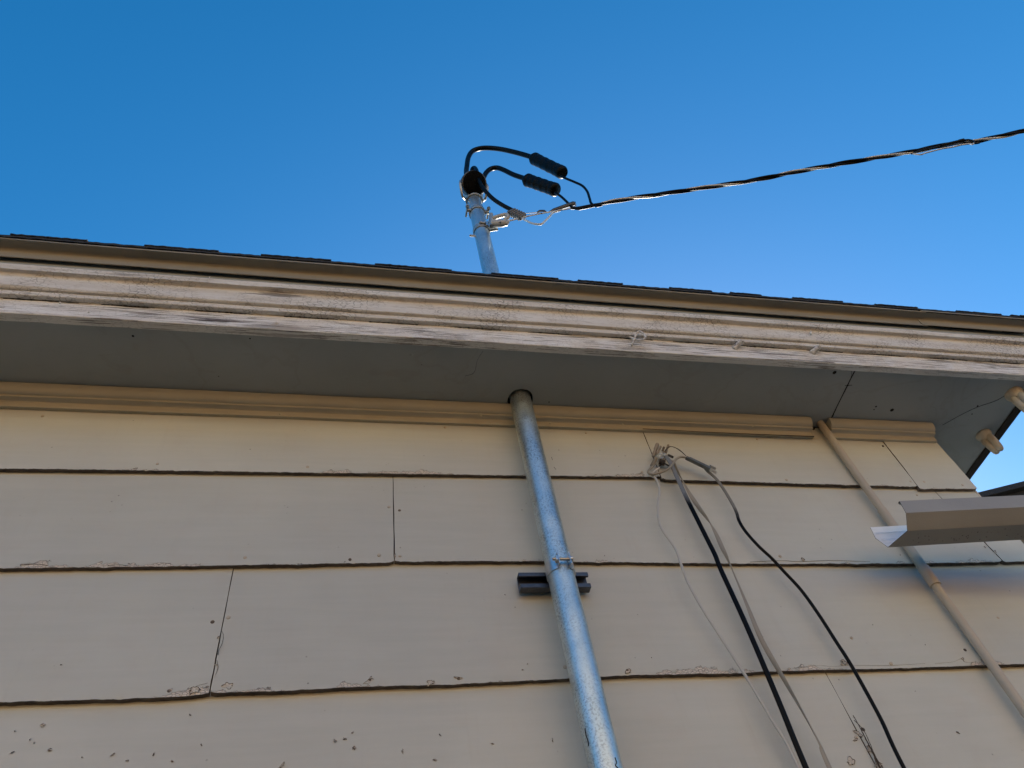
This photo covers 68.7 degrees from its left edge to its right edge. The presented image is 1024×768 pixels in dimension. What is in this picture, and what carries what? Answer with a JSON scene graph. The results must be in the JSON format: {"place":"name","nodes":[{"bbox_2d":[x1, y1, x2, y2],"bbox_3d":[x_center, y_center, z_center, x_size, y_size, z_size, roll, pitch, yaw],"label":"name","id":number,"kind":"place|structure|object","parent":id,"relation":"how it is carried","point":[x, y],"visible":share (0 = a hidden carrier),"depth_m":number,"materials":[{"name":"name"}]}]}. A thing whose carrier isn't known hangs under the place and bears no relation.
{"place":"outdoors","nodes":[
{"label":"outdoors","id":0,"kind":"place"},
{"bbox_2d":[0,0,1023,491],"label":"sky","id":1,"kind":"structure","parent":0,"point":[335,130],"materials":[{"name":"blue"}]},
{"bbox_2d":[978,481,1023,543],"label":"neighbour house","id":2,"kind":"structure","parent":0,"point":[1014,489],"depth_m":6.08,"materials":[{"name":"concrete"}]},
{"label":"ground","id":3,"kind":"structure","parent":0,"visible":0},
{"bbox_2d":[0,233,1023,767],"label":"house","id":4,"kind":"structure","parent":3,"relation":"on","point":[266,511],"depth_m":1.82,"materials":[{"name":"paint"}]},
{"bbox_2d":[459,170,622,767],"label":"service mast","id":5,"kind":"object","parent":4,"relation":"attached to","point":[600,745],"visible":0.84,"depth_m":1.63,"materials":[{"name":"metal"}]},
{"bbox_2d":[473,212,509,234],"bbox_3d":[-0.085,-0.627,2.939,0.158,0.138,0.072,-32,-54,15],"label":"insulator clamp","id":6,"kind":"object","parent":5,"relation":"attached to","point":[492,223],"visible":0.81,"depth_m":2.93,"materials":[{"name":"metal"}]},
{"bbox_2d":[511,201,575,219],"bbox_3d":[0.112,-0.681,2.949,0.290,0.062,0.016,-11,-51,-1],"label":"wedge clamp","id":7,"kind":"object","parent":6,"relation":"attached to","point":[566,205],"visible":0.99,"depth_m":2.94,"materials":[{"name":"metal"}]},
{"bbox_2d":[508,129,1023,221],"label":"overhead drop cable","id":8,"kind":"object","parent":6,"relation":"attached to","point":[802,170],"visible":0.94,"depth_m":2.89,"materials":[{"name":"rubber"}]},
{"bbox_2d":[911,138,979,154],"bbox_3d":[1.642,-0.902,2.852,0.255,0.056,0.015,-11,-51,-1],"label":"cable splice","id":9,"kind":"object","parent":8,"relation":"attached to","point":[944,145],"visible":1,"depth_m":2.85,"materials":[{"name":"silver rubber"}]},
{"bbox_2d":[470,166,559,224],"bbox_3d":[0.003,-0.773,3.073,0.320,0.559,0.053,-3,-52,-8],"label":"service conductor","id":10,"kind":"object","parent":5,"relation":"attached to","point":[514,213],"visible":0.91,"depth_m":2.98,"materials":[{"name":"metal"}]},
{"bbox_2d":[464,145,601,206],"bbox_3d":[0.049,-0.894,3.223,0.501,0.818,0.058,-11,-51,-1],"label":"service conductor","id":11,"kind":"object","parent":5,"relation":"attached to","point":[548,165],"visible":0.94,"depth_m":3.29,"materials":[{"name":"black rubber"}]},
{"bbox_2d":[483,165,594,209],"bbox_3d":[0.080,-0.821,3.126,0.421,0.559,0.058,-11,-51,-1],"label":"service conductor","id":12,"kind":"object","parent":5,"relation":"attached to","point":[542,185],"visible":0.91,"depth_m":3.12,"materials":[{"name":"black rubber"}]},
{"bbox_2d":[517,572,590,593],"bbox_3d":[0.095,0.448,1.689,0.163,0.041,0.022,3,-53,-12],"label":"strut channel","id":13,"kind":"object","parent":4,"relation":"attached to","point":[532,582],"visible":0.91,"depth_m":1.68,"materials":[{"name":"metal"}]},
{"bbox_2d":[544,552,575,582],"bbox_3d":[0.106,0.417,1.666,0.065,0.031,0.097,3,-53,-12],"label":"pipe strap","id":14,"kind":"object","parent":13,"relation":"attached to","point":[552,564],"visible":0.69,"depth_m":1.64,"materials":[{"name":"metal"}]},
{"bbox_2d":[629,330,646,345],"bbox_3d":[0.351,-0.130,2.110,0.052,0.048,0.014,-25,-52,10],"label":"wire hook","id":15,"kind":"object","parent":4,"relation":"attached to","point":[634,338],"visible":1,"depth_m":2.10,"materials":[{"name":"paint"}]},
{"bbox_2d":[650,443,673,466],"bbox_3d":[0.412,0.198,2.089,0.075,0.084,0.038,3,-53,-12],"label":"cable anchor","id":16,"kind":"object","parent":4,"relation":"attached to","point":[662,459],"visible":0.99,"depth_m":2.09,"materials":[{"name":"paint"}]},
{"bbox_2d":[647,456,685,474],"bbox_3d":[0.427,0.223,2.049,0.129,0.070,0.018,-4,-51,-7],"label":"jumper cable","id":17,"kind":"object","parent":16,"relation":"attached to","point":[666,469],"visible":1,"depth_m":2.04,"materials":[{"name":"beige plastic"}]},
{"bbox_2d":[664,446,716,473],"bbox_3d":[0.494,0.211,2.076,0.132,0.097,0.013,3,-53,-12],"label":"drop clamp","id":18,"kind":"object","parent":16,"relation":"hanging from","point":[711,468],"visible":1,"depth_m":2.07,"materials":[{"name":"grey metal"}]},
{"bbox_2d":[651,467,800,767],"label":"wall cable","id":19,"kind":"object","parent":16,"relation":"hanging from","point":[778,730],"depth_m":1.64,"materials":[{"name":"beige plastic"}]},
{"bbox_2d":[664,455,808,767],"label":"wall cable","id":20,"kind":"object","parent":16,"relation":"hanging from","point":[794,740],"depth_m":1.66,"materials":[{"name":"black rubber"}]},
{"bbox_2d":[671,460,831,767],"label":"wall cable","id":21,"kind":"object","parent":16,"relation":"hanging from","point":[761,638],"depth_m":1.66,"materials":[{"name":"beige plastic"}]},
{"bbox_2d":[732,339,743,349],"bbox_3d":[0.659,-0.113,2.182,0.037,0.026,0.020,-32,-54,15],"label":"tube bushing","id":22,"kind":"object","parent":4,"relation":"attached to","point":[738,344],"visible":1,"depth_m":2.17,"materials":[{"name":"paint"}]},
{"bbox_2d":[704,469,905,767],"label":"wall cable","id":23,"kind":"object","parent":4,"relation":"attached to","point":[857,676],"depth_m":1.70,"materials":[{"name":"black rubber"}]},
{"bbox_2d":[810,344,821,354],"bbox_3d":[0.908,-0.101,2.237,0.036,0.024,0.020,-35,-54,17],"label":"tube bushing","id":24,"kind":"object","parent":4,"relation":"attached to","point":[816,349],"visible":1,"depth_m":2.23,"materials":[{"name":"paint"}]},
{"bbox_2d":[817,420,1023,717],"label":"painted conduit","id":25,"kind":"object","parent":4,"relation":"attached to","point":[929,576],"visible":0.97,"depth_m":1.88,"materials":[{"name":"paint"}]},
{"bbox_2d":[870,495,1023,546],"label":"rain gutter","id":26,"kind":"object","parent":4,"relation":"attached to","point":[960,520],"visible":1,"depth_m":1.84,"materials":[{"name":"metal"}]},
{"bbox_2d":[975,429,1003,454],"bbox_3d":[1.583,0.192,2.477,0.056,0.088,0.052,3,-53,-12],"label":"wire holder","id":27,"kind":"object","parent":4,"relation":"attached to","point":[988,439],"visible":1,"depth_m":2.46,"materials":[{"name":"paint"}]},
{"bbox_2d":[1005,386,1023,412],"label":"wire holder","id":28,"kind":"object","parent":4,"relation":"attached to","point":[1014,396],"visible":1,"depth_m":2.37,"materials":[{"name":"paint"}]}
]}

